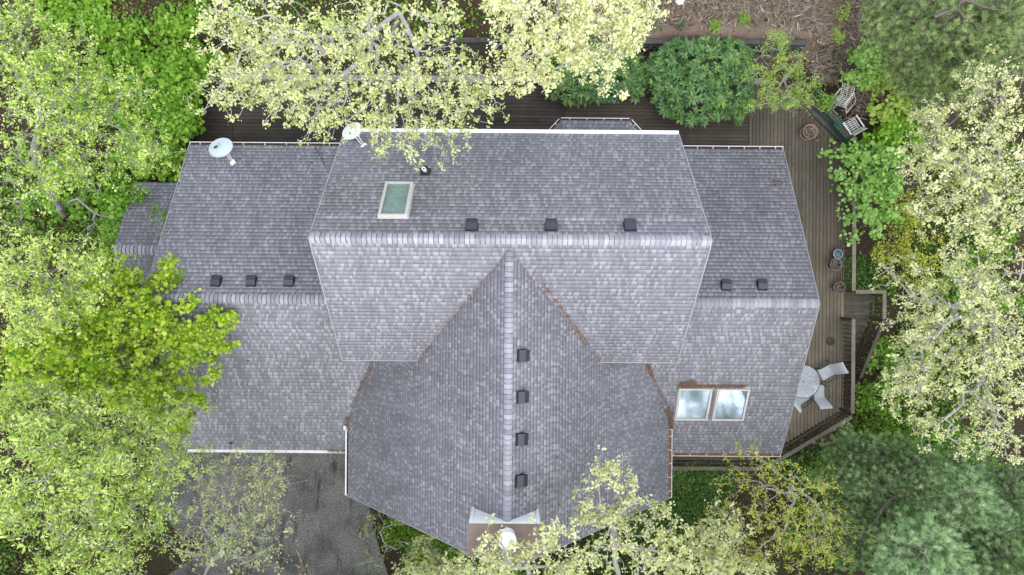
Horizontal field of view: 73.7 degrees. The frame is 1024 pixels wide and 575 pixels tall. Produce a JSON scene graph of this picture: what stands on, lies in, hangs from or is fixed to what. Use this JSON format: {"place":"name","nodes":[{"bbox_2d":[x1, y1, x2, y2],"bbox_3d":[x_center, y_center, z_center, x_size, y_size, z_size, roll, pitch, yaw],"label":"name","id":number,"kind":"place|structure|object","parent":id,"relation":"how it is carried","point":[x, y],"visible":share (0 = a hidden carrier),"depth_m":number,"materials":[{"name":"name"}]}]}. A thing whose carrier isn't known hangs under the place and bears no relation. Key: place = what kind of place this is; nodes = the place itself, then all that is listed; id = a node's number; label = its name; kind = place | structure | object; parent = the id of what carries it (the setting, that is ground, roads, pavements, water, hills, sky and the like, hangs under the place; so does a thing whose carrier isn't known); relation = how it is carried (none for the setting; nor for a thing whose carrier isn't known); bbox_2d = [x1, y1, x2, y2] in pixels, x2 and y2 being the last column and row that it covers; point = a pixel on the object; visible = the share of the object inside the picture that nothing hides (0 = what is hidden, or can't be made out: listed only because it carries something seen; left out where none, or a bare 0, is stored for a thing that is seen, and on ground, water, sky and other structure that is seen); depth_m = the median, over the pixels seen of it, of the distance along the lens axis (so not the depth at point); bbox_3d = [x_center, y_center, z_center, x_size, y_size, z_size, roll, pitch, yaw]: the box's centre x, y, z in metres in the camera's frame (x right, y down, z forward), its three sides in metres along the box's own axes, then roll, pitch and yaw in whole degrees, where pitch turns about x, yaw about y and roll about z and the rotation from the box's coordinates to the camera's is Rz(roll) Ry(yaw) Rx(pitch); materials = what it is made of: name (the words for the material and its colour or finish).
{"place":"outdoors","nodes":[
{"label":"outdoors","id":0,"kind":"place"},
{"bbox_2d":[151,433,388,574],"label":"driveway","id":1,"kind":"structure","parent":0,"point":[325,525],"depth_m":28.29,"materials":[{"name":"grey asphalt"}]},
{"bbox_2d":[162,436,306,574],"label":"young oak","id":2,"kind":"object","parent":1,"relation":"on","point":[223,543],"visible":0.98,"depth_m":22.15,"materials":[{"name":"green plant"}]},
{"bbox_2d":[169,510,392,574],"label":"litter on drive","id":3,"kind":"object","parent":1,"relation":"on","point":[274,561],"visible":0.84,"depth_m":28.26,"materials":[{"name":"brown plant"}]},
{"bbox_2d":[287,521,310,574],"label":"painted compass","id":4,"kind":"object","parent":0,"point":[303,569],"visible":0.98,"depth_m":28.28,"materials":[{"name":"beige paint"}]},
{"bbox_2d":[0,0,1023,574],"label":"ground","id":5,"kind":"structure","parent":0,"point":[156,562],"depth_m":28.51,"materials":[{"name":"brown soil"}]},
{"bbox_2d":[0,227,121,359],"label":"oak tree","id":6,"kind":"object","parent":5,"relation":"on","point":[40,299],"visible":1,"depth_m":18.61,"materials":[{"name":"green plant"}]},
{"bbox_2d":[12,146,151,230],"bbox_3d":[-17.024,-3.870,27.462,6.003,2.313,3.516,0,90,0],"label":"leafy thicket","id":7,"kind":"object","parent":5,"relation":"on","point":[108,192],"visible":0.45,"depth_m":27.20,"materials":[{"name":"green plant"}]},
{"bbox_2d":[31,0,152,58],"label":"leafy thicket","id":8,"kind":"object","parent":5,"relation":"on","point":[102,22],"visible":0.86,"depth_m":26.72,"materials":[{"name":"green plant"}]},
{"bbox_2d":[0,0,185,242],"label":"oak tree","id":9,"kind":"object","parent":5,"relation":"on","point":[54,126],"visible":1,"depth_m":18.43,"materials":[{"name":"green plant"}]},
{"bbox_2d":[66,177,120,239],"bbox_3d":[-16.614,-2.610,26.476,3.773,4.295,2.071,-13,90,0],"label":"bare limb","id":10,"kind":"object","parent":5,"relation":"on","point":[85,205],"visible":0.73,"depth_m":26.12,"materials":[{"name":"grey wood"}]},
{"bbox_2d":[30,47,162,131],"bbox_3d":[-16.458,-7.840,27.543,5.823,2.283,3.551,0,90,0],"label":"leafy thicket","id":11,"kind":"object","parent":5,"relation":"on","point":[120,58],"visible":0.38,"depth_m":26.98,"materials":[{"name":"green plant"}]},
{"bbox_2d":[0,372,216,574],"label":"oak tree","id":12,"kind":"object","parent":5,"relation":"on","point":[89,467],"visible":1,"depth_m":17.34,"materials":[{"name":"green plant"}]},
{"bbox_2d":[0,247,241,442],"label":"maple tree","id":13,"kind":"object","parent":5,"relation":"on","point":[93,359],"visible":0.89,"depth_m":21.70,"materials":[{"name":"green plant"}]},
{"bbox_2d":[105,121,186,181],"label":"leafy thicket","id":14,"kind":"object","parent":5,"relation":"on","point":[176,158],"visible":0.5,"depth_m":26.53,"materials":[{"name":"green plant"}]},
{"bbox_2d":[146,56,209,147],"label":"leafy thicket","id":15,"kind":"object","parent":5,"relation":"on","point":[183,123],"visible":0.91,"depth_m":26.61,"materials":[{"name":"green plant"}]},
{"bbox_2d":[128,0,228,91],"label":"leafy thicket","id":16,"kind":"object","parent":5,"relation":"on","point":[164,52],"visible":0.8,"depth_m":26.89,"materials":[{"name":"green plant"}]},
{"bbox_2d":[183,0,521,171],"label":"oak tree","id":17,"kind":"object","parent":5,"relation":"on","point":[297,66],"visible":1,"depth_m":16.70,"materials":[{"name":"yellow plant"}]},
{"bbox_2d":[357,510,441,574],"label":"sapling","id":18,"kind":"object","parent":5,"relation":"on","point":[400,542],"visible":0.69,"depth_m":25.23,"materials":[{"name":"green plant"}]},
{"bbox_2d":[391,535,469,574],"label":"young oak","id":19,"kind":"object","parent":5,"relation":"on","point":[432,568],"visible":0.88,"depth_m":22.81,"materials":[{"name":"green plant"}]},
{"bbox_2d":[113,118,819,568],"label":"house","id":20,"kind":"structure","parent":5,"relation":"on","point":[627,242],"depth_m":21.16,"materials":[{"name":"tile"}]},
{"bbox_2d":[91,181,167,271],"bbox_3d":[-14.671,-2.015,27.035,3.737,3.168,2.785,-44,90,0],"label":"climbing vine","id":21,"kind":"object","parent":20,"relation":"attached to","point":[111,228],"visible":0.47,"depth_m":25.90,"materials":[{"name":"green plant"}]},
{"bbox_2d":[209,138,235,164],"bbox_3d":[-10.562,-4.949,25.163,0.903,1.057,0.960,0,90,0],"label":"satellite dish","id":22,"kind":"object","parent":20,"relation":"on","point":[220,147],"visible":1,"depth_m":25.01,"materials":[{"name":"paint"}]},
{"bbox_2d":[342,122,366,146],"bbox_3d":[-4.799,-4.629,21.132,0.769,0.835,0.824,0,90,0],"label":"satellite dish","id":23,"kind":"object","parent":20,"relation":"attached to","point":[346,135],"visible":0.72,"depth_m":21.01,"materials":[{"name":"white paint"}]},
{"bbox_2d":[189,138,665,519],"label":"roof scraps","id":24,"kind":"object","parent":20,"relation":"on","point":[393,161],"visible":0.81,"depth_m":20.37,"materials":[{"name":"brown plant"}]},
{"bbox_2d":[328,273,747,454],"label":"pine needles","id":25,"kind":"object","parent":20,"relation":"on","point":[690,384],"visible":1,"depth_m":24.18,"materials":[{"name":"brown plant"}]},
{"bbox_2d":[759,158,789,234],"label":"twig litter","id":26,"kind":"object","parent":20,"relation":"on","point":[773,195],"visible":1,"depth_m":24.92,"materials":[{"name":"brown plant"}]},
{"bbox_2d":[202,74,766,85],"bbox_3d":[-1.233,-8.540,28.060,23.388,0.340,0.210,0,90,0],"label":"timber edging","id":27,"kind":"object","parent":5,"relation":"on","point":[436,79],"visible":0.14,"depth_m":27.89,"materials":[{"name":"grey wood"}]},
{"bbox_2d":[0,0,1023,574],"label":"understorey","id":28,"kind":"object","parent":5,"relation":"on","point":[94,232],"visible":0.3,"depth_m":28.41,"materials":[{"name":"green plant"}]},
{"bbox_2d":[438,513,592,574],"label":"oak tree","id":29,"kind":"object","parent":5,"relation":"on","point":[549,538],"visible":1,"depth_m":16.73,"materials":[{"name":"green plant"}]},
{"bbox_2d":[196,82,886,470],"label":"deck","id":30,"kind":"structure","parent":5,"relation":"on","point":[816,200],"depth_m":28.25,"materials":[{"name":"brown wood"}]},
{"bbox_2d":[794,386,812,413],"bbox_3d":[11.673,4.558,27.726,0.860,1.054,0.679,-38,90,0],"label":"sling chair","id":31,"kind":"object","parent":30,"relation":"on","point":[803,395],"visible":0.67,"depth_m":27.83,"materials":[{"name":"white fabric"}]},
{"bbox_2d":[796,365,819,397],"bbox_3d":[11.749,3.790,27.884,1.362,0.740,1.362,0,90,0],"label":"patio table","id":32,"kind":"object","parent":30,"relation":"on","point":[811,376],"visible":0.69,"depth_m":27.52,"materials":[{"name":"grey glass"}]},
{"bbox_2d":[782,109,834,285],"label":"deck litter","id":33,"kind":"object","parent":30,"relation":"on","point":[804,138],"visible":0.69,"depth_m":28.23,"materials":[{"name":"brown plant"}]},
{"bbox_2d":[800,124,818,139],"bbox_3d":[12.191,-6.367,28.046,0.628,0.404,0.680,26,90,0],"label":"plant pot","id":34,"kind":"object","parent":30,"relation":"on","point":[809,131],"visible":1,"depth_m":27.94,"materials":[{"name":"ceramic"}]},
{"bbox_2d":[807,383,832,408],"bbox_3d":[12.499,4.408,27.726,0.679,1.054,0.860,-5,90,0],"label":"sling chair","id":35,"kind":"object","parent":30,"relation":"on","point":[820,399],"visible":0.96,"depth_m":27.73,"materials":[{"name":"white fabric"}]},
{"bbox_2d":[826,337,834,345],"bbox_3d":[13.158,2.224,28.234,0.370,0.028,0.370,0,90,0],"label":"plant saucer","id":36,"kind":"object","parent":30,"relation":"on","point":[830,341],"visible":1,"depth_m":28.24,"materials":[{"name":"ceramic"}]},
{"bbox_2d":[815,360,848,382],"bbox_3d":[12.926,3.385,27.726,0.860,1.054,0.679,-29,90,0],"label":"sling chair","id":37,"kind":"object","parent":30,"relation":"on","point":[827,371],"visible":1,"depth_m":27.70,"materials":[{"name":"white fabric"}]},
{"bbox_2d":[826,258,843,270],"bbox_3d":[13.241,-0.939,28.038,0.520,0.419,0.516,40,90,0],"label":"plant pot","id":38,"kind":"object","parent":30,"relation":"on","point":[836,264],"visible":1,"depth_m":27.93,"materials":[{"name":"ceramic"}]},
{"bbox_2d":[831,249,842,257],"bbox_3d":[13.334,-1.374,28.070,0.385,0.320,0.385,0,90,0],"label":"plant pot","id":39,"kind":"object","parent":30,"relation":"on","point":[837,253],"visible":1,"depth_m":27.92,"materials":[{"name":"blue ceramic"}]},
{"bbox_2d":[830,282,845,293],"bbox_3d":[13.357,0.013,28.039,0.592,0.418,0.500,-36,90,0],"label":"plant pot","id":40,"kind":"object","parent":30,"relation":"on","point":[838,287],"visible":1,"depth_m":27.93,"materials":[{"name":"ceramic"}]},
{"bbox_2d":[842,115,866,134],"bbox_3d":[13.890,-6.512,27.814,0.625,0.880,0.742,-30,80,8],"label":"patio chair","id":41,"kind":"object","parent":30,"relation":"on","point":[855,133],"visible":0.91,"depth_m":27.75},
{"bbox_2d":[278,36,806,54],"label":"retaining wall","id":42,"kind":"structure","parent":5,"relation":"on","point":[477,45],"depth_m":27.19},
{"bbox_2d":[549,28,590,72],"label":"green bush","id":43,"kind":"object","parent":5,"relation":"on","point":[552,58],"visible":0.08,"depth_m":27.36,"materials":[{"name":"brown plant"}]},
{"bbox_2d":[478,0,670,100],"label":"oak tree","id":44,"kind":"object","parent":5,"relation":"on","point":[575,16],"visible":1,"depth_m":15.70,"materials":[{"name":"yellow plant"}]},
{"bbox_2d":[543,34,650,108],"bbox_3d":[3.463,-8.684,27.155,4.504,2.001,3.154,0,90,0],"label":"rhododendron","id":45,"kind":"object","parent":5,"relation":"on","point":[629,78],"visible":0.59,"depth_m":26.81,"materials":[{"name":"green plant"}]},
{"bbox_2d":[568,445,700,574],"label":"oak tree","id":46,"kind":"object","parent":5,"relation":"on","point":[614,521],"visible":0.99,"depth_m":17.99,"materials":[{"name":"green plant"}]},
{"bbox_2d":[624,40,670,63],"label":"bare shrub","id":47,"kind":"object","parent":5,"relation":"on","point":[647,50],"visible":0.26,"depth_m":27.30,"materials":[{"name":"brown plant"}]},
{"bbox_2d":[643,15,668,33],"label":"yucca","id":48,"kind":"object","parent":5,"relation":"on","point":[656,25],"visible":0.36,"depth_m":26.67,"materials":[{"name":"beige plant"}]},
{"bbox_2d":[433,62,882,574],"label":"ivy","id":49,"kind":"object","parent":5,"relation":"on","point":[683,475],"visible":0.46,"depth_m":29.42,"materials":[{"name":"green plant"}]},
{"bbox_2d":[671,16,686,30],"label":"yucca","id":50,"kind":"object","parent":5,"relation":"on","point":[681,23],"visible":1,"depth_m":26.64,"materials":[{"name":"green plant"}]},
{"bbox_2d":[667,0,701,26],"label":"red leaves","id":51,"kind":"object","parent":5,"relation":"on","point":[682,15],"visible":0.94,"depth_m":26.73,"materials":[{"name":"brown plant"}]},
{"bbox_2d":[636,33,755,128],"bbox_3d":[7.274,-8.144,26.978,5.036,2.500,3.753,0,90,0],"label":"rhododendron","id":52,"kind":"object","parent":5,"relation":"on","point":[709,83],"visible":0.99,"depth_m":26.47,"materials":[{"name":"green plant"}]},
{"bbox_2d":[376,104,1023,574],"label":"lime groundcover","id":53,"kind":"object","parent":5,"relation":"on","point":[400,532],"visible":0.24,"depth_m":29.52,"materials":[{"name":"green plant"}]},
{"bbox_2d":[709,18,722,35],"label":"bank shrub","id":54,"kind":"object","parent":5,"relation":"on","point":[714,28],"visible":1,"depth_m":26.39,"materials":[{"name":"green plant"}]},
{"bbox_2d":[659,489,776,574],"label":"oak tree","id":55,"kind":"object","parent":5,"relation":"on","point":[705,556],"visible":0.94,"depth_m":20.06,"materials":[{"name":"green plant"}]},
{"bbox_2d":[543,0,939,125],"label":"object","id":56,"kind":"structure","parent":5,"relation":"on","point":[817,15],"depth_m":26.84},
{"bbox_2d":[675,0,684,4],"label":"white stone","id":57,"kind":"object","parent":56,"relation":"on","point":[679,2],"visible":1,"depth_m":26.47,"materials":[{"name":"white stone"}]},
{"bbox_2d":[735,7,750,28],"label":"bank shrub","id":58,"kind":"object","parent":5,"relation":"on","point":[742,20],"visible":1,"depth_m":26.40,"materials":[{"name":"green plant"}]},
{"bbox_2d":[753,44,785,70],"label":"bare shrub","id":59,"kind":"object","parent":5,"relation":"on","point":[764,55],"visible":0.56,"depth_m":27.19,"materials":[{"name":"plant"}]},
{"bbox_2d":[739,25,825,115],"bbox_3d":[10.057,-7.987,26.391,3.368,3.671,3.448,0,90,0],"label":"tree","id":60,"kind":"object","parent":5,"relation":"on","point":[797,88],"visible":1,"depth_m":25.25,"materials":[{"name":"green plant"}]},
{"bbox_2d":[684,0,882,85],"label":"weeds","id":61,"kind":"object","parent":5,"relation":"on","point":[829,45],"visible":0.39,"depth_m":28.08,"materials":[{"name":"green plant"}]},
{"bbox_2d":[705,438,875,574],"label":"budding tree","id":62,"kind":"object","parent":5,"relation":"on","point":[791,488],"visible":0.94,"depth_m":21.58,"materials":[{"name":"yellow plant"}]},
{"bbox_2d":[797,94,848,147],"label":"corner wall","id":63,"kind":"structure","parent":5,"relation":"on","point":[821,118],"depth_m":28.08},
{"bbox_2d":[813,88,831,101],"bbox_3d":[12.584,-7.670,27.685,0.761,0.230,0.275,45,90,0],"label":"planter box","id":64,"kind":"object","parent":63,"relation":"on","point":[817,94],"visible":0.45,"depth_m":27.64,"materials":[{"name":"green plastic"}]},
{"bbox_2d":[823,108,843,125],"bbox_3d":[13.034,-6.903,27.705,0.839,0.230,0.275,45,90,0],"label":"planter box","id":65,"kind":"object","parent":63,"relation":"on","point":[834,118],"visible":0.94,"depth_m":27.66,"materials":[{"name":"green plastic"}]},
{"bbox_2d":[832,120,852,143],"bbox_3d":[13.464,-6.320,27.745,0.319,0.230,1.009,-41,90,0],"label":"planter box","id":66,"kind":"object","parent":63,"relation":"on","point":[843,132],"visible":0.88,"depth_m":27.70,"materials":[{"name":"green plastic"}]},
{"bbox_2d":[814,91,839,114],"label":"potted shrub","id":67,"kind":"object","parent":5,"relation":"on","point":[824,103],"visible":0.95,"depth_m":27.23,"materials":[{"name":"green plant"}]},
{"bbox_2d":[822,27,846,48],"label":"bank shrub","id":68,"kind":"object","parent":5,"relation":"on","point":[836,38],"visible":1,"depth_m":26.47,"materials":[{"name":"green plant"}]},
{"bbox_2d":[832,95,841,103],"bbox_3d":[13.070,-7.565,27.954,0.230,1.297,0.230,0,90,0],"label":"stone stool","id":69,"kind":"object","parent":5,"relation":"on","point":[837,100],"visible":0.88,"depth_m":27.31,"materials":[{"name":"grey concrete"}]},
{"bbox_2d":[832,2,852,23],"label":"bank shrub","id":70,"kind":"object","parent":5,"relation":"on","point":[842,13],"visible":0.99,"depth_m":26.45,"materials":[{"name":"green plant"}]},
{"bbox_2d":[832,82,855,112],"bbox_3d":[13.481,-7.691,27.713,0.742,0.880,0.625,-52,52,0],"label":"patio chair","id":71,"kind":"object","parent":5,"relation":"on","point":[851,96],"visible":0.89,"depth_m":27.69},
{"bbox_2d":[817,135,909,246],"bbox_3d":[13.834,-3.805,27.613,3.788,2.486,4.412,0,90,0],"label":"green bush","id":72,"kind":"object","parent":5,"relation":"on","point":[869,187],"visible":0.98,"depth_m":26.93,"materials":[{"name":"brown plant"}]},
{"bbox_2d":[838,33,898,90],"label":"green bush","id":73,"kind":"object","parent":5,"relation":"on","point":[865,61],"visible":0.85,"depth_m":26.78,"materials":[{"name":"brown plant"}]},
{"bbox_2d":[808,420,963,574],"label":"pine tree","id":74,"kind":"object","parent":5,"relation":"on","point":[886,494],"visible":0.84,"depth_m":24.31,"materials":[{"name":"green plant"}]},
{"bbox_2d":[861,64,922,127],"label":"green bush","id":75,"kind":"object","parent":5,"relation":"on","point":[894,102],"visible":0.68,"depth_m":26.92,"materials":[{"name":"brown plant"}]},
{"bbox_2d":[858,112,933,165],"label":"green bush","id":76,"kind":"object","parent":5,"relation":"on","point":[891,132],"visible":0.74,"depth_m":27.05,"materials":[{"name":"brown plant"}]},
{"bbox_2d":[855,336,938,419],"bbox_3d":[16.321,3.817,29.176,3.377,2.098,3.538,0,90,0],"label":"shade bush","id":77,"kind":"object","parent":5,"relation":"on","point":[865,390],"visible":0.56,"depth_m":28.86,"materials":[{"name":"green plant"}]},
{"bbox_2d":[869,188,946,270],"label":"yellow bush","id":78,"kind":"object","parent":5,"relation":"on","point":[905,246],"visible":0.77,"depth_m":27.53,"materials":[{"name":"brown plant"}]},
{"bbox_2d":[878,248,949,293],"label":"yellow bush","id":79,"kind":"object","parent":5,"relation":"on","point":[918,283],"visible":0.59,"depth_m":28.01,"materials":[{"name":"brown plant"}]},
{"bbox_2d":[867,505,990,574],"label":"pine tree","id":80,"kind":"object","parent":5,"relation":"on","point":[925,550],"visible":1,"depth_m":19.20,"materials":[{"name":"green plant"}]},
{"bbox_2d":[858,0,1023,124],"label":"pine tree","id":81,"kind":"object","parent":5,"relation":"on","point":[943,32],"visible":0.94,"depth_m":21.61,"materials":[{"name":"green plant"}]},
{"bbox_2d":[879,416,1003,477],"bbox_3d":[18.069,6.731,29.138,4.891,2.123,2.778,0,90,0],"label":"shade bush","id":82,"kind":"object","parent":5,"relation":"on","point":[944,426],"visible":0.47,"depth_m":28.67,"materials":[{"name":"green plant"}]},
{"bbox_2d":[868,241,1023,466],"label":"oak tree","id":83,"kind":"object","parent":5,"relation":"on","point":[990,315],"visible":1,"depth_m":18.32,"materials":[{"name":"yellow plant"}]},
{"bbox_2d":[895,44,1023,262],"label":"oak tree","id":84,"kind":"object","parent":5,"relation":"on","point":[974,182],"visible":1,"depth_m":17.43,"materials":[{"name":"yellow plant"}]},
{"bbox_2d":[907,457,1020,549],"bbox_3d":[15.572,7.966,24.709,7.578,10.224,3.100,33,90,0],"label":"pine tree","id":85,"kind":"object","parent":5,"relation":"on","point":[962,489],"visible":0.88,"depth_m":21.26,"materials":[{"name":"green plant"}]},
{"bbox_2d":[916,219,1023,323],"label":"shade bush","id":86,"kind":"object","parent":5,"relation":"on","point":[1002,307],"visible":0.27,"depth_m":28.19,"materials":[{"name":"green plant"}]},
{"bbox_2d":[939,435,1023,574],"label":"pine tree","id":87,"kind":"object","parent":5,"relation":"on","point":[998,560],"visible":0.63,"depth_m":22.65,"materials":[{"name":"green plant"}]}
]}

